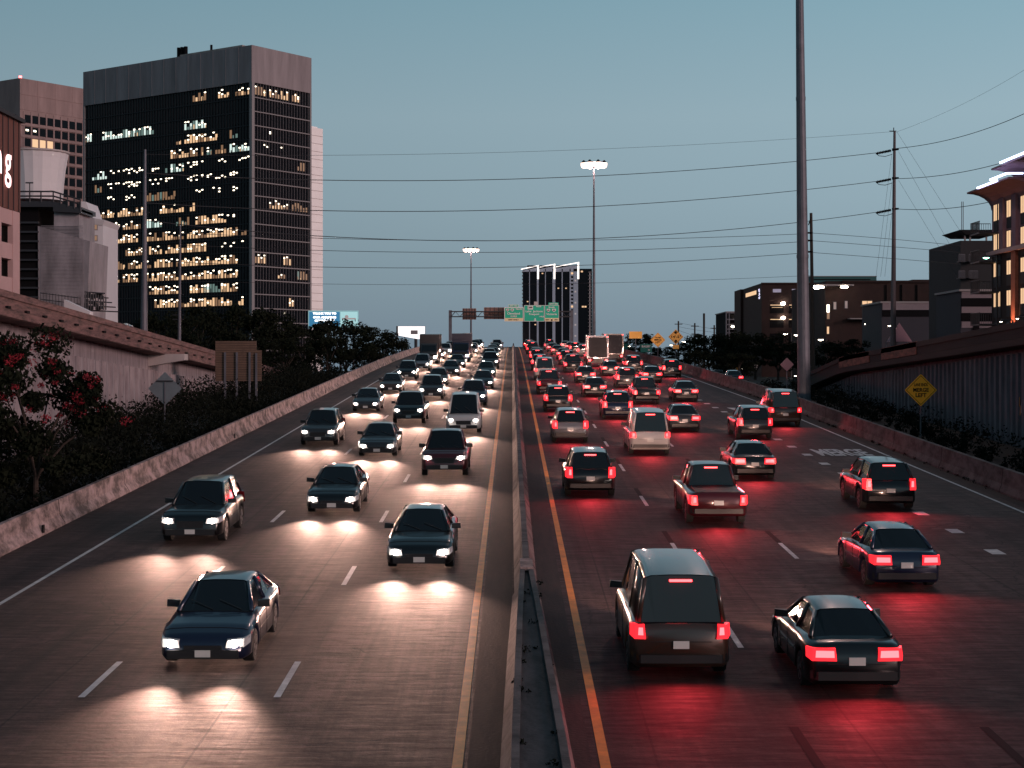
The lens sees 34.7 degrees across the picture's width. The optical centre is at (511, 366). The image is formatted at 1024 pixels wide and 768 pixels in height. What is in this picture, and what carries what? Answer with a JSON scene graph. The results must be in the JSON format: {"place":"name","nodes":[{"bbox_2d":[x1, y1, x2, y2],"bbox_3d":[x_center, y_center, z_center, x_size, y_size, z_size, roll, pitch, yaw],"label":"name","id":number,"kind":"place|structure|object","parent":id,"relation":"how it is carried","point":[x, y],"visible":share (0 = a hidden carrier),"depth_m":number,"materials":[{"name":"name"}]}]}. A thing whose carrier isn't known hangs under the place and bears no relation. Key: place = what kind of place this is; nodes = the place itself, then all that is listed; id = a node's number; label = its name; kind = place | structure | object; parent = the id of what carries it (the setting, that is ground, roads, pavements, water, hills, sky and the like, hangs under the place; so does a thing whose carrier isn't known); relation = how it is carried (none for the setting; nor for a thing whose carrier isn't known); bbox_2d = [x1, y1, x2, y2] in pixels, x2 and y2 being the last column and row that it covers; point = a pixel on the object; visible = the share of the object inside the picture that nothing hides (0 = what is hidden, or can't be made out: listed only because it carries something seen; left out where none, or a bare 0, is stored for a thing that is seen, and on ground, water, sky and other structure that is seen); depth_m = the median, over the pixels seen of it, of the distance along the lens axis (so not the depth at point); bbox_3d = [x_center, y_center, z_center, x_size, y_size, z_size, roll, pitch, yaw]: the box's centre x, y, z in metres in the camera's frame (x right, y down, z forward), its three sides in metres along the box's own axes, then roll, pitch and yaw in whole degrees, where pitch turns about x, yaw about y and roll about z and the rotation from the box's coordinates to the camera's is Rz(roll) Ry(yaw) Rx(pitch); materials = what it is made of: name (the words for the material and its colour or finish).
{"place":"outdoors","nodes":[
{"label":"outdoors","id":0,"kind":"place"},
{"bbox_2d":[0,347,1023,767],"bbox_3d":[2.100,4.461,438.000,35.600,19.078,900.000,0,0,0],"label":"road","id":1,"kind":"structure","parent":0,"point":[376,647],"depth_m":39.08,"materials":[{"name":"asphalt"}]},
{"bbox_2d":[161,474,244,539],"bbox_3d":[-9.826,4.482,52.319,2.260,1.770,4.835,0,2,0],"label":"sport utility car","id":2,"kind":"object","parent":1,"relation":"on","point":[209,504],"visible":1,"depth_m":51.35,"materials":[{"name":"black paint"}]},
{"bbox_2d":[0,346,419,556],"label":"concrete barrier","id":3,"kind":"object","parent":1,"relation":"on","point":[22,529],"visible":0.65,"depth_m":66.93,"materials":[{"name":"grey concrete"}]},
{"bbox_2d":[161,570,279,660],"bbox_3d":[-6.225,5.289,35.375,2.180,1.500,4.935,0,2,0],"label":"sedan","id":4,"kind":"object","parent":1,"relation":"on","point":[226,614],"visible":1,"depth_m":34.23,"materials":[{"name":"blue paint"}]},
{"bbox_2d":[300,408,344,444],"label":"sport utility car","id":5,"kind":"object","parent":1,"relation":"on","point":[324,424],"visible":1,"depth_m":85.08,"materials":[{"name":"grey paint"}]},
{"bbox_2d":[307,463,368,511],"bbox_3d":[-6.277,4.338,59.375,2.180,1.500,4.935,0,2,0],"label":"sedan","id":6,"kind":"object","parent":1,"relation":"on","point":[341,485],"visible":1,"depth_m":58.09,"materials":[{"name":"black paint"}]},
{"bbox_2d":[352,387,383,410],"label":"sedan","id":7,"kind":"object","parent":1,"relation":"on","point":[368,398],"visible":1,"depth_m":110.87,"materials":[{"name":"grey paint"}]},
{"bbox_2d":[357,422,401,455],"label":"sedan","id":8,"kind":"object","parent":1,"relation":"on","point":[381,437],"visible":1,"depth_m":78.89,"materials":[{"name":"grey paint"}]},
{"bbox_2d":[379,373,404,391],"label":"sedan","id":9,"kind":"object","parent":1,"relation":"on","point":[392,381],"visible":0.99,"depth_m":133.88,"materials":[{"name":"grey paint"}]},
{"bbox_2d":[391,391,428,422],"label":"car","id":10,"kind":"object","parent":1,"relation":"on","point":[411,405],"visible":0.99,"depth_m":99.85,"materials":[{"name":"black paint"}]},
{"bbox_2d":[384,504,460,565],"bbox_3d":[-2.550,4.813,47.375,2.180,1.500,4.935,0,2,0],"label":"sedan","id":11,"kind":"object","parent":1,"relation":"on","point":[423,533],"visible":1,"depth_m":45.94,"materials":[{"name":"black metal"}]},
{"bbox_2d":[419,334,441,363],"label":"box truck","id":12,"kind":"object","parent":1,"relation":"on","point":[431,345],"visible":0.65,"depth_m":200.08,"materials":[{"name":"grey paint"}]},
{"bbox_2d":[417,374,446,398],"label":"sport utility car","id":13,"kind":"object","parent":1,"relation":"on","point":[432,384],"visible":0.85,"depth_m":125.31,"materials":[{"name":"grey paint"}]},
{"bbox_2d":[419,428,472,474],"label":"car","id":14,"kind":"object","parent":1,"relation":"on","point":[447,449],"visible":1,"depth_m":69.73,"materials":[{"name":"metal"}]},
{"bbox_2d":[452,333,471,361],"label":"box truck","id":15,"kind":"object","parent":1,"relation":"on","point":[461,343],"visible":0.61,"depth_m":206.41,"materials":[{"name":"grey paint"}]},
{"bbox_2d":[444,391,483,431],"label":"van","id":16,"kind":"object","parent":1,"relation":"on","point":[465,410],"visible":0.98,"depth_m":92.82,"materials":[{"name":"white metal"}]},
{"bbox_2d":[458,379,488,404],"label":"sport utility car","id":17,"kind":"object","parent":1,"relation":"on","point":[477,386],"visible":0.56,"depth_m":117.54,"materials":[{"name":"black metal"}]},
{"bbox_2d":[452,347,508,767],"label":"yellow edge line","id":18,"kind":"object","parent":1,"relation":"on","point":[458,754],"visible":0.95,"depth_m":36.81,"materials":[{"name":"paint"}]},
{"bbox_2d":[467,347,511,767],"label":"gutter","id":19,"kind":"object","parent":1,"relation":"on","point":[486,729],"visible":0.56,"depth_m":38.57,"materials":[{"name":"concrete"}]},
{"bbox_2d":[449,310,572,341],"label":"sign gantry","id":20,"kind":"object","parent":1,"relation":"on","point":[451,316],"visible":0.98,"depth_m":399.60,"materials":[{"name":"metal"}]},
{"bbox_2d":[0,364,1023,604],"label":"white edge line","id":21,"kind":"object","parent":1,"relation":"on","point":[52,572],"visible":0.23,"depth_m":59.41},
{"bbox_2d":[500,343,574,767],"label":"median barrier","id":22,"kind":"object","parent":1,"relation":"on","point":[534,717],"visible":1,"depth_m":30.30,"materials":[{"name":"concrete"}]},
{"bbox_2d":[78,359,1004,696],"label":"white lane dashes","id":23,"kind":"object","parent":1,"relation":"on","point":[296,665],"visible":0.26,"depth_m":44.87,"materials":[{"name":"paint"}]},
{"bbox_2d":[534,369,561,392],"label":"pickup truck","id":24,"kind":"object","parent":1,"relation":"on","point":[545,378],"visible":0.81,"depth_m":133.11,"materials":[{"name":"grey metal"}]},
{"bbox_2d":[515,347,591,767],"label":"gutter","id":25,"kind":"object","parent":1,"relation":"on","point":[550,589],"visible":0.92,"depth_m":40.90,"materials":[{"name":"concrete"}]},
{"bbox_2d":[541,384,572,410],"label":"sport utility car","id":26,"kind":"object","parent":1,"relation":"on","point":[556,395],"visible":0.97,"depth_m":110.08,"materials":[{"name":"black paint"}]},
{"bbox_2d":[518,347,610,767],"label":"yellow edge line","id":27,"kind":"object","parent":1,"relation":"on","point":[603,755],"visible":0.93,"depth_m":36.70,"materials":[{"name":"paint"}]},
{"bbox_2d":[548,407,588,440],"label":"sport utility car","id":28,"kind":"object","parent":1,"relation":"on","point":[568,422],"visible":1,"depth_m":86.09,"materials":[{"name":"grey paint"}]},
{"bbox_2d":[559,446,615,494],"bbox_3d":[2.973,4.008,64.311,2.260,1.770,4.835,0,2,0],"label":"sport utility car","id":29,"kind":"object","parent":1,"relation":"on","point":[587,468],"visible":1,"depth_m":62.11,"materials":[{"name":"black metal"}]},
{"bbox_2d":[579,377,606,395],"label":"sedan","id":30,"kind":"object","parent":1,"relation":"on","point":[593,385],"visible":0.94,"depth_m":127.08,"materials":[{"name":"black paint"}]},
{"bbox_2d":[585,335,608,365],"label":"box truck","id":31,"kind":"object","parent":1,"relation":"on","point":[596,348],"visible":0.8,"depth_m":186.91,"materials":[{"name":"white paint"}]},
{"bbox_2d":[602,333,623,361],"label":"box truck","id":32,"kind":"object","parent":1,"relation":"on","point":[616,344],"visible":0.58,"depth_m":203.91,"materials":[{"name":"grey paint"}]},
{"bbox_2d":[597,390,632,417],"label":"sport utility car","id":33,"kind":"object","parent":1,"relation":"on","point":[615,402],"visible":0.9,"depth_m":103.10,"materials":[{"name":"blue paint"}]},
{"bbox_2d":[612,367,637,387],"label":"sport utility car","id":34,"kind":"object","parent":1,"relation":"on","point":[624,375],"visible":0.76,"depth_m":140.14,"materials":[{"name":"grey paint"}]},
{"bbox_2d":[627,376,659,403],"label":"pickup truck","id":35,"kind":"object","parent":1,"relation":"on","point":[642,388],"visible":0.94,"depth_m":118.83,"materials":[{"name":"black paint"}]},
{"bbox_2d":[621,407,669,453],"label":"van","id":36,"kind":"object","parent":1,"relation":"on","point":[645,428],"visible":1,"depth_m":79.07,"materials":[{"name":"grey paint"}]},
{"bbox_2d":[609,548,729,670],"bbox_3d":[3.302,4.984,34.602,2.320,2.170,5.435,0,2,0],"label":"van","id":37,"kind":"object","parent":1,"relation":"on","point":[669,610],"visible":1,"depth_m":32.08,"materials":[{"name":"grey metal"}]},
{"bbox_2d":[662,404,700,430],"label":"sedan","id":38,"kind":"object","parent":1,"relation":"on","point":[682,415],"visible":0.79,"depth_m":93.12,"materials":[{"name":"grey paint"}]},
{"bbox_2d":[668,380,697,400],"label":"sedan","id":39,"kind":"object","parent":1,"relation":"on","point":[683,389],"visible":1,"depth_m":121.18,"materials":[{"name":"grey paint"}]},
{"bbox_2d":[672,460,747,521],"bbox_3d":[6.818,4.247,56.758,2.320,1.890,5.735,0,2,0],"label":"pickup truck","id":40,"kind":"object","parent":1,"relation":"on","point":[706,488],"visible":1,"depth_m":55.09,"materials":[{"name":"red paint"}]},
{"bbox_2d":[720,440,775,477],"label":"sedan","id":41,"kind":"object","parent":1,"relation":"on","point":[748,457],"visible":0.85,"depth_m":68.25,"materials":[{"name":"black paint"}]},
{"bbox_2d":[727,405,772,437],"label":"sport utility car","id":42,"kind":"object","parent":1,"relation":"on","point":[750,419],"visible":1,"depth_m":88.16,"materials":[{"name":"grey paint"}]},
{"bbox_2d":[511,383,989,765],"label":"gutter weeds","id":43,"kind":"object","parent":1,"relation":"on","point":[528,690],"visible":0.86,"depth_m":33.87,"materials":[{"name":"green plant"}]},
{"bbox_2d":[756,388,801,425],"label":"car","id":44,"kind":"object","parent":1,"relation":"on","point":[781,404],"visible":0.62,"depth_m":97.06,"materials":[{"name":"brown paint"}]},
{"bbox_2d":[555,367,1023,767],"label":"black lane dashes","id":45,"kind":"object","parent":1,"relation":"on","point":[813,757],"visible":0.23,"depth_m":27.76,"materials":[{"name":"black"}]},
{"bbox_2d":[580,343,1023,501],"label":"concrete barrier","id":46,"kind":"object","parent":1,"relation":"on","point":[1001,479],"visible":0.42,"depth_m":80.74,"materials":[{"name":"grey concrete"}]},
{"bbox_2d":[623,356,1023,507],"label":"gutter","id":47,"kind":"object","parent":1,"relation":"on","point":[981,487],"visible":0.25,"depth_m":77.56,"materials":[{"name":"concrete"}]},
{"bbox_2d":[771,595,902,684],"bbox_3d":[6.484,5.376,33.166,2.180,1.500,4.935,0,2,0],"label":"sedan","id":48,"kind":"object","parent":1,"relation":"on","point":[832,639],"visible":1,"depth_m":31.41,"materials":[{"name":"black paint"}]},
{"bbox_2d":[840,456,915,507],"bbox_3d":[13.407,4.166,60.311,2.260,1.770,4.835,0,2,0],"label":"sport utility car","id":49,"kind":"object","parent":1,"relation":"on","point":[864,480],"visible":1,"depth_m":58.20,"materials":[{"name":"black paint"}]},
{"bbox_2d":[837,521,939,584],"bbox_3d":[10.121,4.933,44.366,2.180,1.500,4.935,0,2,0],"label":"sedan","id":50,"kind":"object","parent":1,"relation":"on","point":[871,552],"visible":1,"depth_m":42.65,"materials":[{"name":"blue paint"}]},
{"bbox_2d":[0,0,1023,370],"label":"sky","id":51,"kind":"structure","parent":0,"point":[426,80],"materials":[{"name":"blue"}]},
{"bbox_2d":[2,371,1022,521],"bbox_3d":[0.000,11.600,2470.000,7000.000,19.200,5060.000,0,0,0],"label":"ground","id":52,"kind":"structure","parent":0,"point":[1009,451],"depth_m":91.09,"materials":[{"name":"plant"}]},
{"bbox_2d":[0,107,25,293],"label":"parking building","id":53,"kind":"structure","parent":52,"relation":"on","point":[10,122],"depth_m":108.19,"materials":[{"name":"brown"}]},
{"bbox_2d":[0,76,82,206],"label":"office tower","id":54,"kind":"structure","parent":52,"relation":"on","point":[51,114],"depth_m":560.83,"materials":[{"name":"beige concrete"}]},
{"bbox_2d":[19,208,107,318],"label":"plant building","id":55,"kind":"structure","parent":52,"relation":"on","point":[63,256],"depth_m":140.60,"materials":[{"name":"concrete"}]},
{"bbox_2d":[20,182,95,216],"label":"plant platform","id":56,"kind":"structure","parent":55,"relation":"on","point":[52,206],"depth_m":140.00,"materials":[{"name":"grey metal"}]},
{"bbox_2d":[20,148,69,202],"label":"cooling tower","id":57,"kind":"structure","parent":56,"relation":"on","point":[42,169],"depth_m":147.84,"materials":[{"name":"metal"}]},
{"bbox_2d":[0,323,134,507],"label":"flowering tree","id":58,"kind":"object","parent":52,"relation":"on","point":[79,395],"visible":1,"depth_m":60.97,"materials":[{"name":"green plant"}]},
{"bbox_2d":[81,201,119,321],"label":"white annexe","id":59,"kind":"structure","parent":52,"relation":"on","point":[106,233],"depth_m":160.99,"materials":[{"name":"grey"}]},
{"bbox_2d":[0,289,282,459],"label":"elevated ramp","id":60,"kind":"structure","parent":52,"relation":"on","point":[124,362],"depth_m":99.87,"materials":[{"name":"concrete"}]},
{"bbox_2d":[84,291,118,311],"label":"pipe rack","id":61,"kind":"object","parent":60,"relation":"on","point":[95,296],"visible":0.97,"depth_m":128.00,"materials":[{"name":"grey metal"}]},
{"bbox_2d":[141,149,148,330],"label":"light pole","id":62,"kind":"object","parent":60,"relation":"on","point":[144,321],"visible":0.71,"depth_m":127.86,"materials":[{"name":"metal"}]},
{"bbox_2d":[149,372,180,420],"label":"road sign","id":63,"kind":"object","parent":52,"relation":"on","point":[164,386],"visible":0.92,"depth_m":96.00,"materials":[{"name":"metal"}]},
{"bbox_2d":[129,311,211,349],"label":"dense tree","id":64,"kind":"object","parent":52,"relation":"on","point":[155,324],"visible":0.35,"depth_m":202.86,"materials":[{"name":"green plant"}]},
{"bbox_2d":[0,357,343,521],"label":"shrub mass","id":65,"kind":"object","parent":52,"relation":"on","point":[272,384],"visible":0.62,"depth_m":89.09,"materials":[{"name":"green plant"}]},
{"bbox_2d":[162,307,230,349],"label":"dense tree","id":66,"kind":"object","parent":52,"relation":"on","point":[212,330],"visible":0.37,"depth_m":213.60,"materials":[{"name":"green plant"}]},
{"bbox_2d":[83,45,311,372],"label":"office tower","id":67,"kind":"structure","parent":52,"relation":"on","point":[232,111],"depth_m":464.53,"materials":[{"name":"black glass"}]},
{"bbox_2d":[215,341,261,401],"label":"plywood sign","id":68,"kind":"object","parent":52,"relation":"on","point":[239,360],"visible":0.9,"depth_m":117.95,"materials":[{"name":"wood"}]},
{"bbox_2d":[193,303,286,350],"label":"dense tree","id":69,"kind":"object","parent":52,"relation":"on","point":[231,314],"visible":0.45,"depth_m":222.90,"materials":[{"name":"green plant"}]},
{"bbox_2d":[220,332,277,366],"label":"dense tree","id":70,"kind":"object","parent":52,"relation":"on","point":[234,336],"visible":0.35,"depth_m":211.47,"materials":[{"name":"green plant"}]},
{"bbox_2d":[228,312,306,368],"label":"dense tree","id":71,"kind":"object","parent":52,"relation":"on","point":[287,325],"visible":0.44,"depth_m":229.15,"materials":[{"name":"green plant"}]},
{"bbox_2d":[262,338,317,370],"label":"dense tree","id":72,"kind":"object","parent":52,"relation":"on","point":[288,343],"visible":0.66,"depth_m":220.72,"materials":[{"name":"green plant"}]},
{"bbox_2d":[278,322,335,369],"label":"dense tree","id":73,"kind":"object","parent":52,"relation":"on","point":[317,330],"visible":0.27,"depth_m":239.24,"materials":[{"name":"green plant"}]},
{"bbox_2d":[312,126,322,370],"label":"office tower","id":74,"kind":"structure","parent":52,"relation":"on","point":[317,216],"depth_m":645.70,"materials":[{"name":"concrete"}]},
{"bbox_2d":[302,334,355,373],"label":"dense tree","id":75,"kind":"object","parent":52,"relation":"on","point":[320,344],"visible":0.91,"depth_m":224.04,"materials":[{"name":"green plant"}]},
{"bbox_2d":[308,311,358,373],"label":"billboard","id":76,"kind":"object","parent":52,"relation":"on","point":[314,317],"visible":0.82,"depth_m":419.98,"materials":[{"name":"teal"}]},
{"bbox_2d":[306,318,383,372],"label":"dense tree","id":77,"kind":"object","parent":52,"relation":"on","point":[349,329],"visible":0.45,"depth_m":249.38,"materials":[{"name":"green plant"}]},
{"bbox_2d":[347,345,383,369],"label":"dense tree","id":78,"kind":"object","parent":52,"relation":"on","point":[361,352],"visible":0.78,"depth_m":231.02,"materials":[{"name":"green plant"}]},
{"bbox_2d":[350,326,406,362],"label":"dense tree","id":79,"kind":"object","parent":52,"relation":"on","point":[389,338],"visible":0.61,"depth_m":248.76,"materials":[{"name":"green plant"}]},
{"bbox_2d":[396,326,424,347],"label":"billboard","id":80,"kind":"object","parent":52,"relation":"on","point":[414,332],"visible":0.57,"depth_m":469.97,"materials":[{"name":"grey metal"}]},
{"bbox_2d":[521,262,591,346],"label":"apartment tower","id":81,"kind":"structure","parent":52,"relation":"on","point":[544,286],"depth_m":1400.00,"materials":[{"name":"black glass"}]},
{"bbox_2d":[581,159,606,334],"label":"light mast","id":82,"kind":"object","parent":52,"relation":"on","point":[590,164],"visible":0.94,"depth_m":341.77,"materials":[{"name":"metal"}]},
{"bbox_2d":[678,350,720,370],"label":"dense tree","id":83,"kind":"object","parent":52,"relation":"on","point":[700,355],"visible":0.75,"depth_m":254.47,"materials":[{"name":"green plant"}]},
{"bbox_2d":[715,311,733,369],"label":"open garage","id":84,"kind":"structure","parent":52,"relation":"on","point":[725,322],"depth_m":381.83,"materials":[{"name":"black paint"}]},
{"bbox_2d":[711,353,760,376],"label":"dense tree","id":85,"kind":"object","parent":52,"relation":"on","point":[743,357],"visible":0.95,"depth_m":224.31,"materials":[{"name":"green plant"}]},
{"bbox_2d":[709,330,796,379],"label":"dense tree","id":86,"kind":"object","parent":52,"relation":"on","point":[735,339],"visible":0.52,"depth_m":239.14,"materials":[{"name":"green plant"}]},
{"bbox_2d":[752,340,796,379],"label":"dense tree","id":87,"kind":"object","parent":52,"relation":"on","point":[768,349],"visible":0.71,"depth_m":229.57,"materials":[{"name":"green plant"}]},
{"bbox_2d":[734,283,815,376],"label":"parking garage","id":88,"kind":"structure","parent":52,"relation":"on","point":[765,308],"depth_m":300.00,"materials":[{"name":"concrete"}]},
{"bbox_2d":[796,0,810,400],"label":"light mast","id":89,"kind":"object","parent":52,"relation":"on","point":[803,358],"visible":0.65,"depth_m":114.71,"materials":[{"name":"metal"}]},
{"bbox_2d":[808,213,814,370],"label":"utility pole","id":90,"kind":"object","parent":52,"relation":"on","point":[812,299],"visible":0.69,"depth_m":167.84,"materials":[{"name":"brown wood"}]},
{"bbox_2d":[782,340,856,368],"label":"dense tree","id":91,"kind":"object","parent":52,"relation":"on","point":[830,347],"visible":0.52,"depth_m":199.45,"materials":[{"name":"green plant"}]},
{"bbox_2d":[792,280,928,377],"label":"brick warehouse","id":92,"kind":"structure","parent":52,"relation":"on","point":[837,310],"depth_m":250.00,"materials":[{"name":"brown"}]},
{"bbox_2d":[746,375,1023,472],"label":"weed strip","id":93,"kind":"object","parent":52,"relation":"on","point":[910,418],"visible":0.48,"depth_m":98.70,"materials":[{"name":"green plant"}]},
{"bbox_2d":[876,128,898,346],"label":"transmission pole","id":94,"kind":"object","parent":52,"relation":"on","point":[893,302],"visible":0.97,"depth_m":189.82,"materials":[{"name":"metal"}]},
{"bbox_2d":[146,152,881,180],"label":"overhead wire","id":95,"kind":"object","parent":94,"relation":"attached to","point":[483,179],"visible":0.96,"depth_m":153.85,"materials":[{"name":"black"}]},
{"bbox_2d":[147,211,881,240],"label":"overhead wire","id":96,"kind":"object","parent":94,"relation":"attached to","point":[484,240],"visible":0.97,"depth_m":155.21,"materials":[{"name":"black"}]},
{"bbox_2d":[149,180,881,211],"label":"overhead wire","id":97,"kind":"object","parent":94,"relation":"attached to","point":[487,210],"visible":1,"depth_m":155.79,"materials":[{"name":"black"}]},
{"bbox_2d":[861,301,928,351],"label":"white shop","id":98,"kind":"structure","parent":52,"relation":"on","point":[912,318],"depth_m":215.00,"materials":[{"name":"grey"}]},
{"bbox_2d":[794,320,1023,448],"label":"elevated ramp","id":99,"kind":"structure","parent":52,"relation":"on","point":[978,375],"depth_m":99.24,"materials":[{"name":"concrete"}]},
{"bbox_2d":[905,374,936,437],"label":"road sign","id":100,"kind":"object","parent":52,"relation":"on","point":[920,390],"visible":0.99,"depth_m":92.00,"materials":[{"name":"yellow"}]},
{"bbox_2d":[929,202,991,338],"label":"apartment block","id":101,"kind":"structure","parent":52,"relation":"on","point":[943,276],"depth_m":187.09,"materials":[{"name":"concrete"}]},
{"bbox_2d":[934,289,991,337],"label":"white shop","id":102,"kind":"structure","parent":52,"relation":"on","point":[955,308],"depth_m":175.40,"materials":[{"name":"grey"}]},
{"bbox_2d":[967,152,1023,326],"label":"apartment block","id":103,"kind":"structure","parent":52,"relation":"on","point":[1004,198],"depth_m":148.30,"materials":[{"name":"brick"}]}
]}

